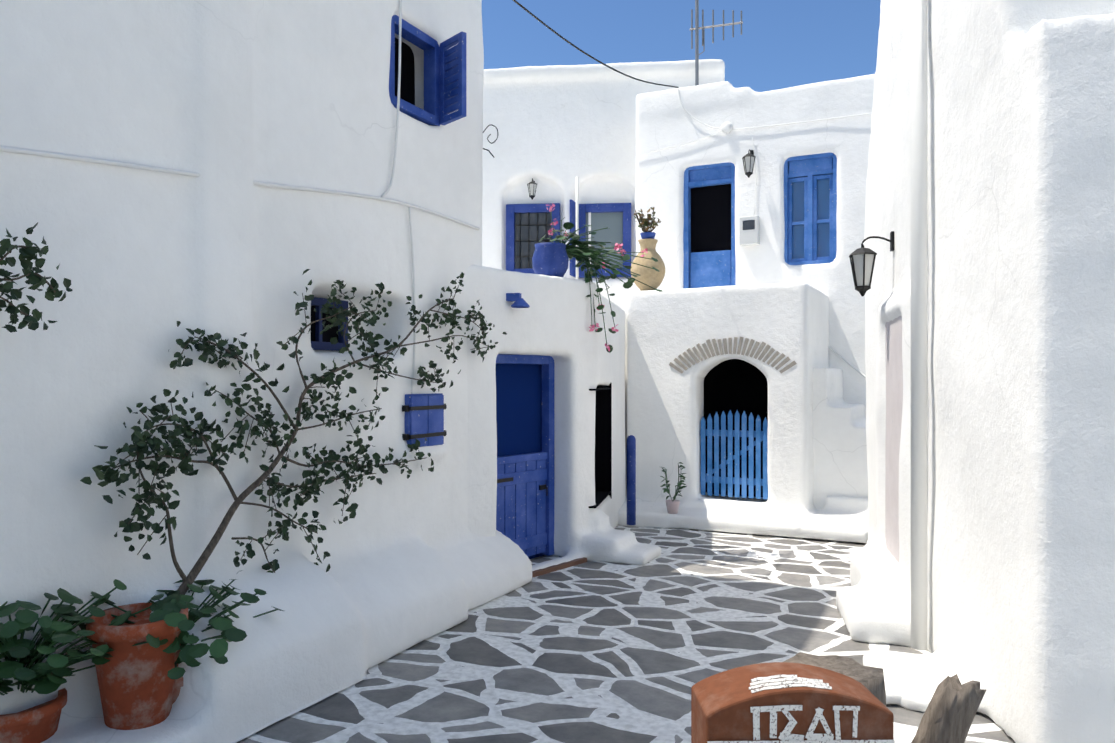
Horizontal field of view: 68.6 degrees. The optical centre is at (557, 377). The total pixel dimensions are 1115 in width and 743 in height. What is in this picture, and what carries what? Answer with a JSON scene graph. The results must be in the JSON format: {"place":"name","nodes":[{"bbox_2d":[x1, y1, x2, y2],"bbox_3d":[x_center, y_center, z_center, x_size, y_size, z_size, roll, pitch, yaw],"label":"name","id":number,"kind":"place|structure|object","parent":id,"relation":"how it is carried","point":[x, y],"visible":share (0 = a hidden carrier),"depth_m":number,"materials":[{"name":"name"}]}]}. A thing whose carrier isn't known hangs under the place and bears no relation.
{"place":"outdoors","nodes":[
{"label":"outdoors","id":0,"kind":"place"},
{"bbox_2d":[0,222,72,332],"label":"hanging plant","id":1,"kind":"object","parent":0,"point":[28,254],"depth_m":2.95,"materials":[{"name":"green plant"}]},
{"bbox_2d":[566,244,618,352],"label":"flowers","id":2,"kind":"object","parent":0,"point":[600,307],"depth_m":7.21,"materials":[{"name":"green plant"}]},
{"bbox_2d":[539,203,662,291],"bbox_3d":[0.355,-1.132,7.195,0.952,0.732,0.809,0,0,27],"label":"potted plant","id":3,"kind":"object","parent":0,"point":[575,255],"depth_m":7.19,"materials":[{"name":"green plant"}]},
{"bbox_2d":[482,59,724,307],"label":"house","id":4,"kind":"structure","parent":0,"point":[560,128],"depth_m":11.66,"materials":[{"name":"white paint"}]},
{"bbox_2d":[527,178,536,198],"bbox_3d":[-0.344,-2.710,11.725,0.156,0.336,0.254,0,0,27],"label":"lantern","id":5,"kind":"object","parent":4,"relation":"attached to","point":[530,195],"depth_m":11.64,"materials":[{"name":"white glass"}]},
{"bbox_2d":[506,203,559,273],"bbox_3d":[-0.351,-1.974,11.778,0.781,1.050,0.090,0,0,6],"label":"frame","id":6,"kind":"object","parent":4,"relation":"attached to","point":[512,210],"visible":0.52,"depth_m":11.76,"materials":[{"name":"blue wood"}]},
{"bbox_2d":[514,212,550,268],"bbox_3d":[-0.352,-1.974,11.771,0.641,0.910,0.015,0,0,6],"label":"grill","id":7,"kind":"object","parent":6,"relation":"attached to","point":[528,240],"visible":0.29,"depth_m":11.77,"materials":[{"name":"black metal"}]},
{"bbox_2d":[515,212,550,268],"bbox_3d":[-0.348,-1.974,11.811,0.681,0.950,0.035,0,0,6],"label":"glass","id":8,"kind":"object","parent":6,"relation":"attached to","point":[532,234],"visible":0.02,"depth_m":11.80,"materials":[{"name":"grey glass"}]},
{"bbox_2d":[579,203,630,277],"bbox_3d":[0.668,-1.957,11.671,0.771,1.050,0.090,0,0,6],"label":"frame","id":9,"kind":"object","parent":4,"relation":"attached to","point":[624,208],"visible":0.75,"depth_m":11.62,"materials":[{"name":"blue wood"}]},
{"bbox_2d":[570,199,575,276],"bbox_3d":[0.224,-1.957,11.527,0.030,1.050,0.300,0,0,16],"label":"shutter","id":10,"kind":"object","parent":9,"relation":"attached to","point":[573,229],"visible":0.57,"depth_m":11.47,"materials":[{"name":"blue wood"}]},
{"bbox_2d":[588,212,590,263],"bbox_3d":[0.718,-1.957,11.666,0.551,0.910,0.030,0,0,6],"label":"frame","id":11,"kind":"object","parent":9,"relation":"in","point":[589,223],"visible":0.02,"depth_m":11.68,"materials":[{"name":"white paint"}]},
{"bbox_2d":[586,212,622,268],"bbox_3d":[0.671,-1.957,11.703,0.671,0.950,0.035,0,0,6],"label":"glass","id":12,"kind":"object","parent":9,"relation":"attached to","point":[613,222],"visible":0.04,"depth_m":11.68,"materials":[{"name":"grey glass"}]},
{"bbox_2d":[236,525,1014,742],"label":"stone pavement","id":13,"kind":"structure","parent":0,"point":[588,651],"depth_m":4.70,"materials":[{"name":"grey stone"}]},
{"bbox_2d":[0,688,66,742],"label":"flower pot","id":14,"kind":"object","parent":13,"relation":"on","point":[38,723],"visible":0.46,"depth_m":3.13,"materials":[{"name":"ceramic"}]},
{"bbox_2d":[0,579,159,694],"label":"geranium","id":15,"kind":"object","parent":14,"relation":"on","point":[26,618],"depth_m":3.13,"materials":[{"name":"green plant"}]},
{"bbox_2d":[0,0,531,742],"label":"house","id":16,"kind":"structure","parent":13,"relation":"on","point":[230,100],"depth_m":3.96,"materials":[{"name":"white paint"}]},
{"bbox_2d":[86,603,187,729],"bbox_3d":[-1.752,1.209,3.415,0.382,0.440,0.382,0,0,27],"label":"flower pot","id":17,"kind":"object","parent":16,"relation":"on","point":[136,686],"visible":0.85,"depth_m":3.29,"materials":[{"name":"ceramic"}]},
{"bbox_2d":[80,269,506,594],"bbox_3d":[-1.155,0.206,4.742,0.264,1.892,3.283,0,0,27],"label":"tree","id":18,"kind":"object","parent":17,"relation":"in","point":[140,445],"depth_m":4.16,"materials":[{"name":"green plant"}]},
{"bbox_2d":[172,677,182,703],"bbox_3d":[-1.681,1.419,3.587,0.318,0.300,0.318,0,0,27],"label":"potted geranium","id":19,"kind":"object","parent":16,"relation":"on","point":[178,684],"visible":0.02,"depth_m":3.46,"materials":[{"name":"ceramic"}]},
{"bbox_2d":[92,579,283,678],"bbox_3d":[-1.690,1.110,3.589,0.896,0.383,0.838,0,0,27],"label":"geranium","id":20,"kind":"object","parent":19,"relation":"on","point":[172,604],"depth_m":3.44,"materials":[{"name":"green plant"}]},
{"bbox_2d":[0,145,479,229],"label":"cable","id":21,"kind":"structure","parent":16,"relation":"attached to","point":[98,161],"depth_m":3.78,"materials":[{"name":"white paint"}]},
{"bbox_2d":[311,297,347,350],"bbox_3d":[-1.482,-0.331,5.045,0.075,0.320,0.480,0,0,27],"label":"window frame","id":22,"kind":"object","parent":16,"relation":"attached to","point":[317,343],"visible":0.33,"depth_m":5.04,"materials":[{"name":"blue wood"}]},
{"bbox_2d":[311,306,337,341],"bbox_3d":[-1.500,-0.331,5.054,0.035,0.280,0.420,0,0,27],"label":"window pane","id":23,"kind":"structure","parent":22,"relation":"in","point":[328,334],"depth_m":5.11,"materials":[{"name":"black glass"}]},
{"bbox_2d":[381,0,401,196],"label":"cable","id":24,"kind":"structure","parent":16,"relation":"attached to","point":[398,104],"depth_m":5.27,"materials":[{"name":"white paint"}]},
{"bbox_2d":[395,37,414,104],"bbox_3d":[-1.178,-2.066,5.614,0.060,0.610,0.590,0,0,27],"label":"dark window","id":25,"kind":"structure","parent":16,"relation":"attached to","point":[407,88],"depth_m":5.76,"materials":[{"name":"black glass"}]},
{"bbox_2d":[408,207,415,393],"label":"cable","id":26,"kind":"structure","parent":16,"relation":"attached to","point":[413,266],"depth_m":5.41,"materials":[{"name":"white paint"}]},
{"bbox_2d":[389,15,439,125],"bbox_3d":[-0.999,-2.066,5.524,0.100,0.590,0.570,0,0,27],"label":"window frame","id":27,"kind":"object","parent":16,"relation":"attached to","point":[429,114],"visible":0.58,"depth_m":5.64,"materials":[{"name":"blue wood"}]},
{"bbox_2d":[404,393,443,446],"bbox_3d":[-0.936,0.289,5.527,0.150,0.360,0.390,0,0,27],"label":"shutter","id":28,"kind":"object","parent":16,"relation":"attached to","point":[423,421],"visible":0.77,"depth_m":5.46,"materials":[{"name":"blue wood"}]},
{"bbox_2d":[402,404,446,439],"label":"shutter hinges","id":29,"kind":"object","parent":16,"relation":"attached to","point":[406,408],"visible":0.77,"depth_m":5.42,"materials":[{"name":"black metal"}]},
{"bbox_2d":[440,31,465,124],"bbox_3d":[-0.725,-2.066,5.658,0.040,0.570,0.275,0,0,-41],"label":"open shutter","id":30,"kind":"object","parent":16,"relation":"attached to","point":[452,79],"visible":1,"depth_m":5.64,"materials":[{"name":"blue wood"}]},
{"bbox_2d":[483,124,497,157],"bbox_3d":[-0.507,-1.786,6.178,0.139,0.257,0.009,0,0,27],"label":"iron ornament","id":31,"kind":"object","parent":16,"relation":"attached to","point":[488,140],"visible":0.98,"depth_m":6.17,"materials":[{"name":"black metal"}]},
{"bbox_2d":[495,364,543,558],"bbox_3d":[-0.426,0.674,6.874,0.070,1.790,1.002,0,0,39],"label":"dark door","id":32,"kind":"structure","parent":13,"relation":"on","point":[519,406],"depth_m":6.95,"materials":[{"name":"blue wood"}]},
{"bbox_2d":[496,354,553,555],"bbox_3d":[-0.356,0.679,6.817,0.090,1.740,0.942,0,0,39],"label":"door frame","id":33,"kind":"object","parent":13,"relation":"on","point":[547,452],"visible":0.46,"depth_m":7.11,"materials":[{"name":"blue wood"}]},
{"bbox_2d":[496,459,546,555],"bbox_3d":[-0.355,1.114,6.816,0.043,0.810,0.792,0,0,39],"label":"door","id":34,"kind":"structure","parent":33,"relation":"attached to","point":[521,510],"depth_m":6.89,"materials":[{"name":"blue wood"}]},
{"bbox_2d":[497,477,547,495],"bbox_3d":[-0.331,1.119,6.787,0.064,0.590,0.777,0,0,39],"label":"door hardware","id":35,"kind":"object","parent":33,"relation":"attached to","point":[542,487],"depth_m":6.74,"materials":[{"name":"black metal"}]},
{"bbox_2d":[532,557,586,577],"bbox_3d":[-0.116,1.552,6.622,0.150,0.035,0.982,0,0,39],"label":"doorstep","id":36,"kind":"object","parent":13,"relation":"on","point":[549,569],"depth_m":6.67,"materials":[{"name":"brown stone"}]},
{"bbox_2d":[466,265,660,570],"bbox_3d":[-0.796,0.363,10.157,5.715,2.446,7.441,0,0,27],"label":"extension","id":37,"kind":"object","parent":13,"relation":"on","point":[553,320],"visible":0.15,"depth_m":7.01,"materials":[{"name":"white paint"}]},
{"bbox_2d":[506,293,529,307],"bbox_3d":[-0.307,-0.602,6.372,0.187,0.110,0.146,0,0,27],"label":"wall lamp","id":38,"kind":"object","parent":37,"relation":"attached to","point":[519,302],"visible":0.94,"depth_m":6.34,"materials":[{"name":"blue metal"}]},
{"bbox_2d":[532,242,568,276],"bbox_3d":[-0.062,-1.001,7.092,0.320,0.300,0.320,0,0,27],"label":"plant pot","id":39,"kind":"object","parent":37,"relation":"on","point":[550,258],"visible":0.79,"depth_m":6.97,"materials":[{"name":"blue ceramic"}]},
{"bbox_2d":[576,176,578,278],"bbox_3d":[0.185,-1.311,7.693,0.024,1.161,0.028,0,0,27],"label":"terrace pole","id":40,"kind":"object","parent":37,"relation":"on","point":[577,214],"visible":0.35,"depth_m":7.68,"materials":[{"name":"white metal"}]},
{"bbox_2d":[589,383,611,507],"bbox_3d":[0.232,0.629,7.711,0.425,1.160,1.010,0,0,11],"label":"door lining","id":41,"kind":"object","parent":37,"relation":"attached to","point":[603,448],"visible":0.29,"depth_m":8.16,"materials":[{"name":"black"}]},
{"bbox_2d":[627,435,635,524],"bbox_3d":[0.718,0.994,7.959,0.090,0.870,0.090,0,0,27],"label":"blue post","id":42,"kind":"object","parent":13,"relation":"on","point":[631,479],"visible":1,"depth_m":7.92,"materials":[{"name":"blue wood"}]},
{"bbox_2d":[618,282,868,542],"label":"building wall","id":43,"kind":"structure","parent":13,"relation":"on","point":[665,399],"depth_m":8.79,"materials":[{"name":"white paint"}]},
{"bbox_2d":[631,239,664,290],"bbox_3d":[1.048,-1.296,9.459,0.403,0.590,0.403,0,0,27],"label":"vase","id":44,"kind":"object","parent":43,"relation":"on","point":[653,278],"visible":0.75,"depth_m":9.33,"materials":[{"name":"ceramic"}]},
{"bbox_2d":[640,232,655,238],"bbox_3d":[1.048,-1.621,9.459,0.180,0.100,0.180,0,0,27],"label":"succulent pot","id":45,"kind":"object","parent":44,"relation":"on","point":[647,235],"visible":0.6,"depth_m":9.39,"materials":[{"name":"blue ceramic"}]},
{"bbox_2d":[634,207,660,231],"bbox_3d":[1.033,-1.810,9.447,0.288,0.328,0.339,0,0,27],"label":"succulent","id":46,"kind":"object","parent":45,"relation":"in","point":[645,221],"depth_m":9.43,"materials":[{"name":"green plant"}]},
{"bbox_2d":[666,500,679,513],"bbox_3d":[1.208,1.354,8.561,0.150,0.130,0.150,0,0,27],"label":"flower pot","id":47,"kind":"object","parent":43,"relation":"on","point":[673,507],"visible":0.98,"depth_m":8.51,"materials":[{"name":"ceramic"}]},
{"bbox_2d":[661,462,686,501],"bbox_3d":[1.213,1.092,8.563,0.285,0.418,0.371,0,0,27],"label":"porch plant","id":48,"kind":"object","parent":43,"relation":"on","point":[679,484],"depth_m":8.55,"materials":[{"name":"green plant"}]},
{"bbox_2d":[669,337,796,372],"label":"arch voussoirs","id":49,"kind":"object","parent":43,"relation":"attached to","point":[759,350],"visible":1,"depth_m":8.80,"materials":[{"name":"grey stone"}]},
{"bbox_2d":[700,410,767,498],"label":"picket gate","id":50,"kind":"structure","parent":43,"relation":"on","point":[737,433],"depth_m":8.96,"materials":[{"name":"blue wood"}]},
{"bbox_2d":[704,359,767,497],"bbox_3d":[2.246,0.469,10.034,1.430,2.200,0.100,0,0,27],"label":"doorway","id":51,"kind":"structure","parent":43,"relation":"attached to","point":[735,385],"depth_m":10.01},
{"bbox_2d":[828,346,865,378],"bbox_3d":[3.566,-0.055,9.618,1.217,1.070,0.025,0,0,27],"label":"stair rail","id":52,"kind":"object","parent":43,"relation":"attached to","point":[847,362],"visible":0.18,"depth_m":9.68,"materials":[{"name":"white metal"}]},
{"bbox_2d":[635,74,874,415],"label":"house","id":53,"kind":"structure","parent":13,"relation":"on","point":[664,119],"depth_m":10.12,"materials":[{"name":"white paint"}]},
{"bbox_2d":[513,0,677,87],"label":"overhead cable","id":54,"kind":"object","parent":53,"relation":"attached to","point":[544,24],"visible":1,"depth_m":7.81,"materials":[{"name":"black plastic"}]},
{"bbox_2d":[636,131,721,155],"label":"cable","id":55,"kind":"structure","parent":53,"relation":"attached to","point":[680,144],"depth_m":10.61,"materials":[{"name":"white paint"}]},
{"bbox_2d":[683,162,735,288],"bbox_3d":[2.009,-1.814,10.619,0.734,1.927,0.235,0,0,27],"label":"door","id":56,"kind":"structure","parent":53,"relation":"in","point":[709,269],"depth_m":10.60,"materials":[{"name":"blue wood"}]},
{"bbox_2d":[690,0,742,85],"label":"tv aerial","id":57,"kind":"object","parent":53,"relation":"attached to","point":[703,28],"visible":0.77,"depth_m":11.24,"materials":[{"name":"silver metal"}]},
{"bbox_2d":[721,122,732,133],"bbox_3d":[2.142,-3.165,10.338,0.140,0.140,0.050,0,0,27],"label":"junction box","id":58,"kind":"object","parent":53,"relation":"attached to","point":[726,127],"visible":1,"depth_m":10.32,"materials":[{"name":"white paint"}]},
{"bbox_2d":[742,149,755,177],"bbox_3d":[2.388,-2.654,10.129,0.176,0.384,0.284,0,0,27],"label":"lantern","id":59,"kind":"object","parent":53,"relation":"attached to","point":[749,173],"depth_m":10.03,"materials":[{"name":"white glass"}]},
{"bbox_2d":[740,216,759,245],"bbox_3d":[2.395,-1.826,10.172,0.232,0.350,0.120,0,0,27],"label":"meter box","id":60,"kind":"object","parent":53,"relation":"attached to","point":[749,237],"visible":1,"depth_m":10.12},
{"bbox_2d":[743,220,754,229],"bbox_3d":[2.369,-1.891,10.121,0.152,0.120,0.015,0,0,27],"label":"meter window","id":61,"kind":"structure","parent":60,"relation":"attached to","point":[748,224],"depth_m":10.11,"materials":[{"name":"grey glass"}]},
{"bbox_2d":[752,138,755,215],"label":"cable","id":62,"kind":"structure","parent":53,"relation":"attached to","point":[755,169],"depth_m":10.18,"materials":[{"name":"white paint"}]},
{"bbox_2d":[678,88,871,128],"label":"cable","id":63,"kind":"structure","parent":53,"relation":"attached to","point":[768,125],"depth_m":10.10,"materials":[{"name":"white paint"}]},
{"bbox_2d":[784,152,836,264],"bbox_3d":[3.099,-2.046,9.999,0.654,1.366,0.120,0,0,27],"label":"window","id":64,"kind":"structure","parent":53,"relation":"in","point":[810,221],"depth_m":9.97,"materials":[{"name":"blue wood"}]},
{"bbox_2d":[789,157,832,173],"bbox_3d":[3.099,-2.599,9.999,0.514,0.160,0.040,0,0,27],"label":"transom window","id":65,"kind":"structure","parent":64,"relation":"attached to","point":[816,164],"depth_m":9.97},
{"bbox_2d":[691,662,893,742],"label":"painted sign","id":66,"kind":"object","parent":13,"relation":"on","point":[723,702],"visible":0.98,"depth_m":2.41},
{"bbox_2d":[749,674,831,692],"bbox_3d":[0.697,0.926,2.453,0.236,0.030,0.162,0,0,27],"label":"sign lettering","id":67,"kind":"object","parent":66,"relation":"attached to","point":[788,679],"visible":1,"depth_m":2.46},
{"bbox_2d":[707,705,894,742],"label":"sign letters","id":68,"kind":"object","parent":66,"relation":"on","point":[810,736],"visible":1,"depth_m":2.40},
{"bbox_2d":[783,652,885,705],"bbox_3d":[0.962,1.315,2.973,0.456,0.509,0.442,0,0,27],"label":"rock","id":69,"kind":"object","parent":13,"relation":"on","point":[871,679],"visible":0.17,"depth_m":3.00,"materials":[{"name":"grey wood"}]},
{"bbox_2d":[813,368,867,508],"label":"stairs","id":70,"kind":"structure","parent":13,"relation":"on","point":[839,446],"depth_m":8.67,"materials":[{"name":"white paint"}]},
{"bbox_2d":[897,688,934,711],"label":"stone slab","id":71,"kind":"structure","parent":13,"relation":"on","point":[915,699],"depth_m":3.85,"materials":[{"name":"white stone"}]},
{"bbox_2d":[911,674,986,742],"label":"wooden post","id":72,"kind":"object","parent":13,"relation":"on","point":[950,711],"visible":1,"depth_m":2.98,"materials":[{"name":"grey wood"}]},
{"bbox_2d":[836,0,1114,742],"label":"house","id":73,"kind":"structure","parent":13,"relation":"on","point":[1021,361],"depth_m":3.54,"materials":[{"name":"white paint"}]},
{"bbox_2d":[849,231,894,296],"bbox_3d":[2.252,-0.807,5.821,0.347,0.456,0.203,0,0,27],"label":"lantern","id":74,"kind":"object","parent":73,"relation":"attached to","point":[862,289],"depth_m":5.81,"materials":[{"name":"black metal"}]},
{"bbox_2d":[885,316,902,562],"bbox_3d":[2.343,0.424,5.584,0.075,1.690,0.770,0,0,13],"label":"door","id":75,"kind":"structure","parent":73,"relation":"attached to","point":[894,367],"depth_m":5.63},
{"bbox_2d":[911,0,926,649],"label":"rain pipe","id":76,"kind":"object","parent":73,"relation":"attached to","point":[918,324],"visible":1,"depth_m":4.56,"materials":[{"name":"white paint"}]},
{"bbox_2d":[482,0,880,91],"label":"sky","id":77,"kind":"structure","parent":0,"point":[782,44],"materials":[{"name":"blue"}]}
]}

